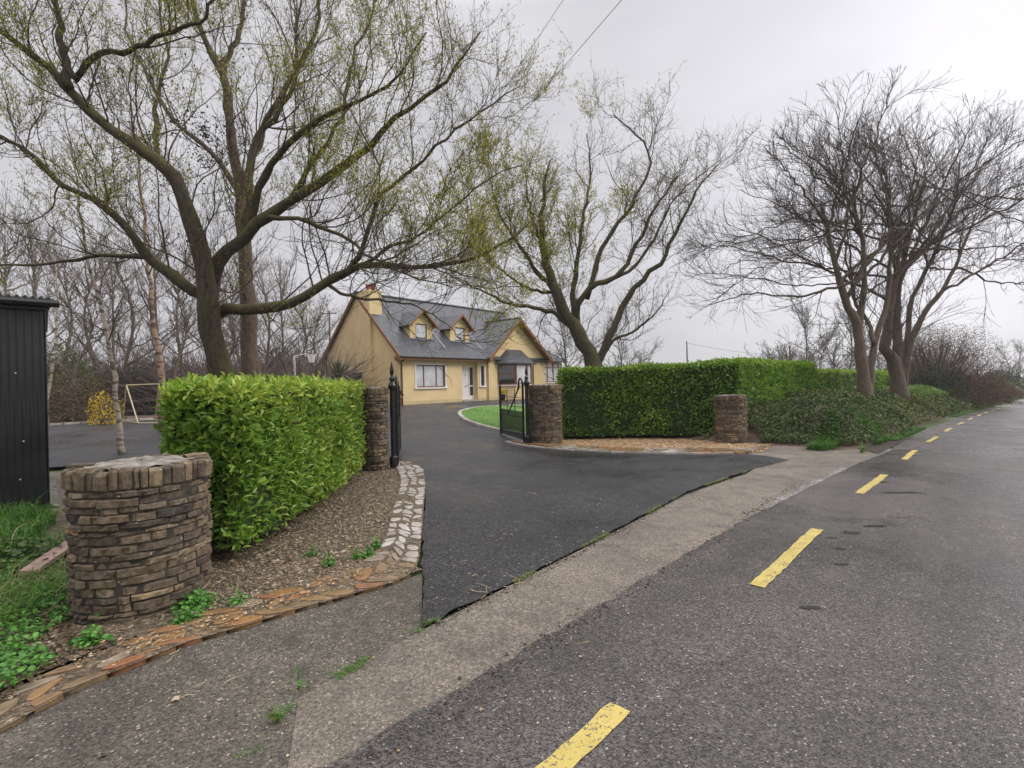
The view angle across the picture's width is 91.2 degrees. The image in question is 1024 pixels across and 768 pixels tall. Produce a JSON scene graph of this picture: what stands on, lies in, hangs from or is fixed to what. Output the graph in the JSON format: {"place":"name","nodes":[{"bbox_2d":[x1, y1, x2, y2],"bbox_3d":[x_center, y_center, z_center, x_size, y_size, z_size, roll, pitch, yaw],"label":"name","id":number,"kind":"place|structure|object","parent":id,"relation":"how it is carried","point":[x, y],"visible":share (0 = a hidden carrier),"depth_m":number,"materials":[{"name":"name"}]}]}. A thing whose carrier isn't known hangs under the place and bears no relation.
{"place":"outdoors","nodes":[
{"label":"outdoors","id":0,"kind":"place"},
{"bbox_2d":[0,489,66,559],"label":"verge grass","id":1,"kind":"structure","parent":0,"point":[37,522],"depth_m":5.48,"materials":[{"name":"plant"}]},
{"bbox_2d":[50,480,59,505],"bbox_3d":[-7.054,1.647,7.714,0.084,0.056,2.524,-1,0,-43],"label":"path","id":2,"kind":"structure","parent":0,"point":[53,489],"depth_m":7.61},
{"bbox_2d":[49,472,65,496],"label":"path","id":3,"kind":"structure","parent":0,"point":[56,476],"depth_m":8.76,"materials":[{"name":"concrete"}]},
{"bbox_2d":[0,511,158,689],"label":"soil","id":4,"kind":"structure","parent":0,"point":[135,626],"depth_m":3.27,"materials":[{"name":"soil"}]},
{"bbox_2d":[0,537,67,630],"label":"verge grass","id":5,"kind":"structure","parent":4,"relation":"on","point":[9,589],"depth_m":3.71,"materials":[{"name":"plant"}]},
{"bbox_2d":[0,532,67,577],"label":"ivy","id":6,"kind":"object","parent":4,"relation":"on","point":[14,552],"visible":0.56,"depth_m":4.50,"materials":[{"name":"green plant"}]},
{"bbox_2d":[0,542,74,687],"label":"weeds","id":7,"kind":"object","parent":4,"relation":"on","point":[10,653],"visible":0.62,"depth_m":3.19,"materials":[{"name":"green plant"}]},
{"bbox_2d":[19,541,67,574],"bbox_3d":[-4.096,1.519,4.496,0.140,0.155,0.586,-1,0,-6],"label":"plank","id":8,"kind":"object","parent":4,"relation":"on","point":[63,545],"visible":0.5,"depth_m":4.38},
{"bbox_2d":[0,552,131,700],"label":"litter","id":9,"kind":"object","parent":4,"relation":"on","point":[8,691],"visible":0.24,"depth_m":3.09,"materials":[{"name":"brown plant"}]},
{"bbox_2d":[0,558,131,699],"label":"pebbles","id":10,"kind":"object","parent":4,"relation":"on","point":[58,649],"visible":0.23,"depth_m":3.09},
{"bbox_2d":[48,399,786,626],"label":"driveway","id":11,"kind":"structure","parent":0,"point":[451,452],"depth_m":7.88,"materials":[{"name":"asphalt"}]},
{"bbox_2d":[20,156,96,426],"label":"birch tree","id":12,"kind":"object","parent":11,"relation":"on","point":[54,350],"visible":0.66,"depth_m":16.97,"materials":[{"name":"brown plant"}]},
{"bbox_2d":[10,82,159,453],"bbox_3d":[-9.645,-2.719,11.361,2.870,8.712,1.989,-1,0,34],"label":"birch tree","id":13,"kind":"object","parent":11,"relation":"on","point":[120,447],"visible":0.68,"depth_m":11.56,"materials":[{"name":"grey plant"}]},
{"bbox_2d":[50,418,153,424],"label":"yard kerb","id":14,"kind":"structure","parent":11,"relation":"on","point":[68,423],"depth_m":18.15,"materials":[{"name":"concrete"}]},
{"bbox_2d":[122,383,158,423],"bbox_3d":[-13.647,0.681,18.591,0.966,1.409,4.188,-1,0,-43],"label":"goal frame","id":15,"kind":"object","parent":11,"relation":"on","point":[126,389],"visible":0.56,"depth_m":18.46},
{"bbox_2d":[97,75,185,431],"bbox_3d":[-11.327,-3.982,15.168,3.252,10.908,1.878,-1,0,44],"label":"birch tree","id":16,"kind":"object","parent":11,"relation":"on","point":[160,364],"visible":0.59,"depth_m":15.44,"materials":[{"name":"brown plant"}]},
{"bbox_2d":[79,0,338,377],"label":"ivy clad tree","id":17,"kind":"object","parent":11,"relation":"on","point":[250,361],"visible":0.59,"depth_m":12.46,"materials":[{"name":"brown plant"}]},
{"bbox_2d":[0,0,579,387],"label":"willow tree","id":18,"kind":"object","parent":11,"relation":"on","point":[212,311],"visible":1,"depth_m":9.61,"materials":[{"name":"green plant"}]},
{"bbox_2d":[458,404,525,435],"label":"lawn kerb","id":19,"kind":"structure","parent":11,"relation":"on","point":[462,417],"depth_m":19.18,"materials":[{"name":"concrete"}]},
{"bbox_2d":[499,378,524,441],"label":"gate","id":20,"kind":"structure","parent":11,"relation":"on","point":[503,412],"depth_m":14.91,"materials":[{"name":"metal"}]},
{"bbox_2d":[506,441,733,454],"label":"white edge stones","id":21,"kind":"object","parent":11,"relation":"on","point":[729,453],"visible":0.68,"depth_m":11.70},
{"bbox_2d":[166,476,760,701],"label":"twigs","id":22,"kind":"object","parent":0,"point":[385,605],"visible":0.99,"depth_m":3.81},
{"bbox_2d":[0,377,1023,691],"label":"ground","id":23,"kind":"structure","parent":0,"point":[60,469],"depth_m":4.98,"materials":[{"name":"concrete"}]},
{"bbox_2d":[0,293,65,514],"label":"shed","id":24,"kind":"structure","parent":23,"relation":"on","point":[24,457],"depth_m":6.63,"materials":[{"name":"black metal"}]},
{"bbox_2d":[0,214,66,318],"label":"bare tree","id":25,"kind":"object","parent":23,"relation":"on","point":[6,268],"visible":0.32,"depth_m":24.94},
{"bbox_2d":[0,182,77,355],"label":"bare tree","id":26,"kind":"object","parent":23,"relation":"on","point":[5,255],"visible":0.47,"depth_m":25.22,"materials":[{"name":"plant"}]},
{"bbox_2d":[0,211,103,368],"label":"bare tree","id":27,"kind":"object","parent":23,"relation":"on","point":[35,287],"visible":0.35,"depth_m":31.00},
{"bbox_2d":[11,214,137,371],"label":"bare tree","id":28,"kind":"object","parent":23,"relation":"on","point":[72,324],"visible":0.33,"depth_m":37.10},
{"bbox_2d":[46,335,120,417],"bbox_3d":[-21.237,-0.242,23.805,5.018,4.399,3.349,-1,0,21],"label":"evergreen shrub","id":29,"kind":"object","parent":23,"relation":"on","point":[66,358],"visible":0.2,"depth_m":23.70,"materials":[{"name":"green plant"}]},
{"bbox_2d":[23,221,148,416],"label":"bare tree","id":30,"kind":"object","parent":23,"relation":"on","point":[84,351],"visible":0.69,"depth_m":22.80,"materials":[{"name":"plant"}]},
{"bbox_2d":[47,371,128,423],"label":"brown shrub","id":31,"kind":"object","parent":23,"relation":"on","point":[71,414],"visible":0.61,"depth_m":18.79,"materials":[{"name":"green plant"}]},
{"bbox_2d":[85,390,125,424],"bbox_3d":[-14.288,0.809,17.604,1.152,1.282,1.084,-1,0,40],"label":"forsythia","id":32,"kind":"object","parent":23,"relation":"on","point":[101,420],"visible":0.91,"depth_m":17.55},
{"bbox_2d":[51,241,159,365],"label":"bare tree","id":33,"kind":"object","parent":23,"relation":"on","point":[116,308],"visible":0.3,"depth_m":39.95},
{"bbox_2d":[20,202,196,367],"bbox_3d":[-23.883,-4.212,30.108,9.986,12.082,6.102,-1,0,-22],"label":"bare tree","id":34,"kind":"object","parent":23,"relation":"on","point":[89,287],"visible":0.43,"depth_m":29.70,"materials":[{"name":"plant"}]},
{"bbox_2d":[26,225,196,378],"bbox_3d":[-19.851,-3.271,25.564,6.850,10.011,5.592,-1,0,-4],"label":"bare tree","id":35,"kind":"object","parent":23,"relation":"on","point":[128,298],"visible":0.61,"depth_m":25.76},
{"bbox_2d":[87,356,170,410],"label":"evergreen shrub","id":36,"kind":"object","parent":23,"relation":"on","point":[130,374],"visible":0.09,"depth_m":25.54,"materials":[{"name":"green plant"}]},
{"bbox_2d":[105,379,166,414],"bbox_3d":[-14.771,0.563,26.604,10.576,1.890,0.122,-1,0,-36],"label":"fence","id":37,"kind":"object","parent":23,"relation":"on","point":[136,406],"visible":0.05,"depth_m":24.12,"materials":[{"name":"metal"}]},
{"bbox_2d":[61,452,212,625],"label":"stone pillar","id":38,"kind":"structure","parent":23,"relation":"on","point":[138,534],"depth_m":3.41,"materials":[{"name":"stone"}]},
{"bbox_2d":[89,211,220,370],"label":"bare tree","id":39,"kind":"object","parent":23,"relation":"on","point":[155,283],"visible":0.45,"depth_m":32.84,"materials":[{"name":"plant"}]},
{"bbox_2d":[77,216,239,380],"bbox_3d":[-16.279,-2.945,24.504,7.019,9.208,5.139,-1,0,-14],"label":"bare tree","id":40,"kind":"object","parent":23,"relation":"on","point":[185,320],"visible":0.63,"depth_m":23.80,"materials":[{"name":"plant"}]},
{"bbox_2d":[109,214,263,378],"bbox_3d":[-18.203,-4.054,29.613,5.797,11.478,9.486,-1,0,38],"label":"bare tree","id":41,"kind":"object","parent":23,"relation":"on","point":[178,290],"visible":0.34,"depth_m":28.56,"materials":[{"name":"plant"}]},
{"bbox_2d":[143,253,265,373],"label":"bare tree","id":42,"kind":"object","parent":23,"relation":"on","point":[225,319],"visible":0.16,"depth_m":33.24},
{"bbox_2d":[160,235,261,360],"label":"bare tree","id":43,"kind":"object","parent":23,"relation":"on","point":[219,296],"visible":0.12,"depth_m":39.89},
{"bbox_2d":[0,461,424,731],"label":"stone edging","id":44,"kind":"object","parent":23,"relation":"on","point":[35,698],"visible":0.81,"depth_m":3.45,"materials":[{"name":"stone"}]},
{"bbox_2d":[56,559,391,669],"bbox_3d":[-1.778,1.558,3.590,0.433,0.026,2.228,-1,0,42],"label":"grit","id":45,"kind":"object","parent":44,"relation":"on","point":[203,624],"visible":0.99,"depth_m":3.32,"materials":[{"name":"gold gravel"}]},
{"bbox_2d":[4,467,421,656],"bbox_3d":[-2.164,1.619,6.480,2.796,0.054,7.240,-1,0,0],"label":"gravel bed","id":46,"kind":"object","parent":23,"relation":"on","point":[241,588],"visible":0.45,"depth_m":4.91,"materials":[{"name":"gravel"}]},
{"bbox_2d":[55,614,115,656],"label":"weed","id":47,"kind":"object","parent":46,"relation":"on","point":[93,636],"visible":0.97,"depth_m":3.08,"materials":[{"name":"green plant"}]},
{"bbox_2d":[164,596,203,626],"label":"weed","id":48,"kind":"object","parent":46,"relation":"on","point":[187,617],"visible":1,"depth_m":3.38,"materials":[{"name":"green plant"}]},
{"bbox_2d":[161,587,222,618],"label":"weed","id":49,"kind":"object","parent":46,"relation":"on","point":[201,599],"visible":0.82,"depth_m":3.60,"materials":[{"name":"green plant"}]},
{"bbox_2d":[225,585,249,607],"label":"weed","id":50,"kind":"object","parent":46,"relation":"on","point":[234,600],"visible":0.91,"depth_m":3.62,"materials":[{"name":"green plant"}]},
{"bbox_2d":[388,361,397,467],"bbox_3d":[-2.366,0.612,9.950,0.170,2.140,0.170,-1,0,0],"label":"gate post","id":51,"kind":"object","parent":46,"relation":"on","point":[393,456],"visible":0.96,"depth_m":9.90,"materials":[{"name":"metal"}]},
{"bbox_2d":[394,375,400,463],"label":"gate","id":52,"kind":"structure","parent":51,"relation":"attached to","point":[398,418],"depth_m":10.17,"materials":[{"name":"metal"}]},
{"bbox_2d":[0,461,425,728],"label":"edging mortar","id":53,"kind":"object","parent":23,"relation":"on","point":[23,707],"visible":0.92,"depth_m":3.65,"materials":[{"name":"mortar"}]},
{"bbox_2d":[47,328,396,415],"bbox_3d":[-30.286,1.031,34.228,48.533,7.548,27.626,-1,0,0],"label":"scrub","id":54,"kind":"object","parent":23,"relation":"on","point":[307,368],"visible":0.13,"depth_m":25.20,"materials":[{"name":"plant"}]},
{"bbox_2d":[186,271,288,375],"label":"bare tree","id":55,"kind":"object","parent":23,"relation":"on","point":[233,333],"visible":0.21,"depth_m":24.62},
{"bbox_2d":[175,210,334,370],"bbox_3d":[-15.983,-4.398,30.395,9.986,12.082,6.102,-1,0,16],"label":"bare tree","id":56,"kind":"object","parent":23,"relation":"on","point":[233,259],"visible":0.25,"depth_m":31.02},
{"bbox_2d":[0,574,511,767],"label":"verge","id":57,"kind":"structure","parent":23,"relation":"on","point":[314,643],"depth_m":2.56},
{"bbox_2d":[0,668,354,764],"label":"grit","id":58,"kind":"object","parent":57,"relation":"on","point":[173,698],"visible":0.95,"depth_m":2.37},
{"bbox_2d":[261,701,289,721],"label":"grass tuft","id":59,"kind":"object","parent":57,"relation":"on","point":[275,717],"visible":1,"depth_m":2.35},
{"bbox_2d":[153,371,367,554],"bbox_3d":[-3.248,0.772,7.144,2.103,1.903,5.772,-1,0,0],"label":"laurel hedge","id":60,"kind":"object","parent":23,"relation":"on","point":[279,450],"visible":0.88,"depth_m":4.86,"materials":[{"name":"green plant"}]},
{"bbox_2d":[224,269,315,359],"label":"bare tree","id":61,"kind":"object","parent":23,"relation":"on","point":[260,314],"visible":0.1,"depth_m":41.81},
{"bbox_2d":[221,249,323,377],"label":"bare tree","id":62,"kind":"object","parent":23,"relation":"on","point":[285,348],"visible":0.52,"depth_m":26.67,"materials":[{"name":"plant"}]},
{"bbox_2d":[233,246,330,372],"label":"bare tree","id":63,"kind":"object","parent":23,"relation":"on","point":[281,291],"visible":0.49,"depth_m":33.82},
{"bbox_2d":[261,258,347,375],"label":"bare tree","id":64,"kind":"object","parent":23,"relation":"on","point":[314,343],"visible":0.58,"depth_m":28.79,"materials":[{"name":"plant"}]},
{"bbox_2d":[281,291,340,369],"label":"bare tree","id":65,"kind":"object","parent":23,"relation":"on","point":[315,349],"visible":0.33,"depth_m":37.64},
{"bbox_2d":[322,357,353,380],"bbox_3d":[-7.108,0.162,20.523,1.856,2.590,1.837,-1,0,-28],"label":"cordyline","id":66,"kind":"object","parent":23,"relation":"on","point":[338,370],"visible":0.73,"depth_m":20.33,"materials":[{"name":"green plant"}]},
{"bbox_2d":[362,387,389,471],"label":"stone pillar","id":67,"kind":"structure","parent":23,"relation":"on","point":[376,453],"depth_m":9.53,"materials":[{"name":"stone"}]},
{"bbox_2d":[320,283,567,404],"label":"house","id":68,"kind":"structure","parent":23,"relation":"on","point":[473,374],"depth_m":32.51,"materials":[{"name":"paint"}]},
{"bbox_2d":[415,363,447,388],"bbox_3d":[-4.999,-0.524,30.851,0.240,1.570,2.600,-1,0,40],"label":"window","id":69,"kind":"structure","parent":68,"relation":"in","point":[427,375],"depth_m":30.88,"materials":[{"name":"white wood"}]},
{"bbox_2d":[462,366,473,399],"bbox_3d":[-2.993,-0.107,33.696,0.110,2.240,1.160,-1,0,40],"label":"door","id":70,"kind":"structure","parent":68,"relation":"in","point":[467,371],"depth_m":33.75,"materials":[{"name":"white paint"}]},
{"bbox_2d":[479,364,486,386],"bbox_3d":[-2.046,-0.599,34.336,0.240,1.560,0.640,-1,0,40],"label":"window","id":71,"kind":"structure","parent":68,"relation":"in","point":[481,368],"depth_m":34.43,"materials":[{"name":"white wood"}]},
{"bbox_2d":[494,349,534,399],"bbox_3d":[0.444,-0.738,36.197,1.099,3.620,3.900,-1,0,40],"label":"bay window","id":72,"kind":"structure","parent":68,"relation":"in","point":[509,371],"depth_m":35.47,"materials":[{"name":"white wood"}]},
{"bbox_2d":[119,471,846,759],"bbox_3d":[1.884,1.546,5.094,2.368,0.119,10.122,-1,0,37],"label":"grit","id":73,"kind":"object","parent":23,"relation":"on","point":[480,709],"visible":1,"depth_m":3.43,"materials":[{"name":"gravel"}]},
{"bbox_2d":[528,384,562,443],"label":"stone pillar","id":74,"kind":"structure","parent":23,"relation":"on","point":[545,415],"depth_m":13.66,"materials":[{"name":"stone"}]},
{"bbox_2d":[527,277,616,379],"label":"bare tree","id":75,"kind":"object","parent":23,"relation":"on","point":[564,342],"visible":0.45,"depth_m":39.48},
{"bbox_2d":[287,445,890,767],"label":"concrete apron","id":76,"kind":"object","parent":23,"relation":"on","point":[366,704],"visible":0.91,"depth_m":3.42,"materials":[{"name":"concrete"}]},
{"bbox_2d":[232,623,425,758],"bbox_3d":[-0.928,1.569,2.717,0.261,0.029,1.317,-1,0,26],"label":"joint moss","id":77,"kind":"object","parent":76,"relation":"on","point":[348,668],"visible":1,"depth_m":2.75,"materials":[{"name":"green plant"}]},
{"bbox_2d":[346,483,801,767],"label":"grit","id":78,"kind":"object","parent":76,"relation":"on","point":[369,753],"visible":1,"depth_m":3.06,"materials":[{"name":"gravel"}]},
{"bbox_2d":[424,470,747,626],"bbox_3d":[1.756,1.546,6.143,0.294,0.111,7.418,-1,0,40],"label":"joint moss","id":79,"kind":"object","parent":76,"relation":"on","point":[601,537],"visible":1,"depth_m":5.11,"materials":[{"name":"green plant"}]},
{"bbox_2d":[427,473,748,626],"bbox_3d":[1.698,1.560,6.068,0.342,0.092,7.269,-1,0,40],"label":"grit","id":80,"kind":"object","parent":76,"relation":"on","point":[576,553],"visible":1,"depth_m":4.65,"materials":[{"name":"gravel"}]},
{"bbox_2d":[510,440,773,453],"bbox_3d":[3.082,1.602,12.686,6.910,0.156,2.015,-1,0,14],"label":"stone edging","id":81,"kind":"object","parent":76,"relation":"on","point":[745,450],"visible":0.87,"depth_m":12.05,"materials":[{"name":"stone"}]},
{"bbox_2d":[578,305,663,367],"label":"bare tree","id":82,"kind":"object","parent":23,"relation":"on","point":[621,358],"visible":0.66,"depth_m":47.02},
{"bbox_2d":[513,437,768,452],"bbox_3d":[3.436,1.628,13.364,7.207,0.156,3.872,-1,0,0],"label":"gravel bed","id":83,"kind":"object","parent":23,"relation":"on","point":[678,443],"visible":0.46,"depth_m":13.57,"materials":[{"name":"gravel"}]},
{"bbox_2d":[523,366,530,442],"bbox_3d":[0.413,0.569,13.800,0.170,2.210,0.170,-1,0,0],"label":"gate post","id":84,"kind":"object","parent":83,"relation":"on","point":[526,382],"visible":0.95,"depth_m":13.75,"materials":[{"name":"metal"}]},
{"bbox_2d":[555,359,743,437],"bbox_3d":[4.154,0.479,15.339,5.700,2.459,1.874,-1,0,5],"label":"laurel hedge","id":85,"kind":"object","parent":23,"relation":"on","point":[657,398],"visible":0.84,"depth_m":14.80,"materials":[{"name":"green plant"}]},
{"bbox_2d":[714,394,747,443],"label":"stone pillar","id":86,"kind":"structure","parent":23,"relation":"on","point":[730,418],"depth_m":13.31,"materials":[{"name":"stone"}]},
{"bbox_2d":[696,354,819,411],"bbox_3d":[8.934,0.372,17.697,8.537,2.706,1.732,-1,0,-45],"label":"hedge","id":87,"kind":"object","parent":23,"relation":"on","point":[761,379],"visible":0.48,"depth_m":16.17,"materials":[{"name":"green plant"}]},
{"bbox_2d":[743,290,848,368],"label":"bare tree","id":88,"kind":"object","parent":23,"relation":"on","point":[806,348],"visible":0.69,"depth_m":45.91,"materials":[{"name":"plant"}]},
{"bbox_2d":[792,315,849,369],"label":"bare tree","id":89,"kind":"object","parent":23,"relation":"on","point":[840,365],"visible":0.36,"depth_m":57.93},
{"bbox_2d":[808,326,854,368],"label":"bare tree","id":90,"kind":"object","parent":23,"relation":"on","point":[834,352],"visible":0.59,"depth_m":52.04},
{"bbox_2d":[791,298,879,369],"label":"bare tree","id":91,"kind":"object","parent":23,"relation":"on","point":[849,328],"visible":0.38,"depth_m":49.92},
{"bbox_2d":[816,367,889,391],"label":"hedge","id":92,"kind":"object","parent":23,"relation":"on","point":[836,379],"visible":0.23,"depth_m":23.57,"materials":[{"name":"green plant"}]},
{"bbox_2d":[909,398,1020,436],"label":"verge","id":93,"kind":"structure","parent":23,"relation":"on","point":[932,424],"depth_m":20.65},
{"bbox_2d":[887,401,1008,440],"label":"verge grass","id":94,"kind":"structure","parent":93,"relation":"on","point":[905,433],"depth_m":16.08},
{"bbox_2d":[961,371,1013,403],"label":"roadside bush","id":95,"kind":"object","parent":23,"relation":"on","point":[1002,398],"visible":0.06,"depth_m":37.50,"materials":[{"name":"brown plant"}]},
{"bbox_2d":[989,339,1023,374],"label":"bare tree","id":96,"kind":"object","parent":23,"relation":"on","point":[1004,358],"visible":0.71,"depth_m":109.57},
{"bbox_2d":[1000,339,1023,379],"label":"bare tree","id":97,"kind":"object","parent":23,"relation":"on","point":[1020,353],"visible":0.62,"depth_m":125.11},
{"bbox_2d":[0,0,1023,377],"label":"sky","id":98,"kind":"structure","parent":0,"point":[744,58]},
{"bbox_2d":[461,404,628,436],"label":"lawn","id":99,"kind":"structure","parent":0,"point":[473,415],"depth_m":22.34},
{"bbox_2d":[399,44,764,368],"bbox_3d":[2.657,-5.029,17.655,12.630,13.442,5.426,-1,0,0],"label":"willow tree","id":100,"kind":"object","parent":99,"relation":"on","point":[585,346],"visible":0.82,"depth_m":17.69,"materials":[{"name":"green plant"}]},
{"bbox_2d":[323,398,1023,767],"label":"road","id":101,"kind":"structure","parent":0,"point":[885,628],"depth_m":2.89,"materials":[{"name":"asphalt"}]},
{"bbox_2d":[651,386,1023,449],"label":"bank","id":102,"kind":"structure","parent":0,"point":[753,434],"depth_m":13.69,"materials":[{"name":"green plant"}]},
{"bbox_2d":[670,65,1023,396],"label":"bare tree","id":103,"kind":"object","parent":102,"relation":"on","point":[865,368],"visible":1,"depth_m":18.22,"materials":[{"name":"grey plant"}]},
{"bbox_2d":[800,404,894,452],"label":"bank grass","id":104,"kind":"structure","parent":102,"relation":"on","point":[818,444],"depth_m":12.71,"materials":[{"name":"plant"}]},
{"bbox_2d":[703,385,1017,445],"bbox_3d":[30.905,0.955,35.565,66.631,2.730,4.653,-1,0,-43],"label":"ivy","id":105,"kind":"object","parent":102,"relation":"on","point":[833,399],"visible":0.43,"depth_m":14.38,"materials":[{"name":"green plant"}]},
{"bbox_2d":[859,437,910,453],"bbox_3d":[9.624,1.521,12.954,0.554,0.090,5.106,-1,0,45],"label":"soil patch","id":106,"kind":"object","parent":102,"relation":"on","point":[880,448],"visible":0.68,"depth_m":12.28,"materials":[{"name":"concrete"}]},
{"bbox_2d":[759,87,1023,400],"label":"bare tree","id":107,"kind":"object","parent":102,"relation":"on","point":[897,356],"visible":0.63,"depth_m":21.17,"materials":[{"name":"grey plant"}]},
{"bbox_2d":[880,384,959,395],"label":"bank top grass","id":108,"kind":"structure","parent":102,"relation":"on","point":[923,389],"depth_m":26.47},
{"bbox_2d":[887,362,973,403],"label":"roadside bush","id":109,"kind":"object","parent":102,"relation":"on","point":[927,378],"visible":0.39,"depth_m":31.15,"materials":[{"name":"green plant"}]},
{"bbox_2d":[864,320,1022,406],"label":"roadside bush","id":110,"kind":"object","parent":102,"relation":"on","point":[926,360],"visible":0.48,"depth_m":33.29,"materials":[{"name":"brown plant"}]},
{"bbox_2d":[978,368,1023,387],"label":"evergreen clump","id":111,"kind":"object","parent":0,"point":[1016,378],"visible":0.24,"depth_m":94.09,"materials":[{"name":"green plant"}]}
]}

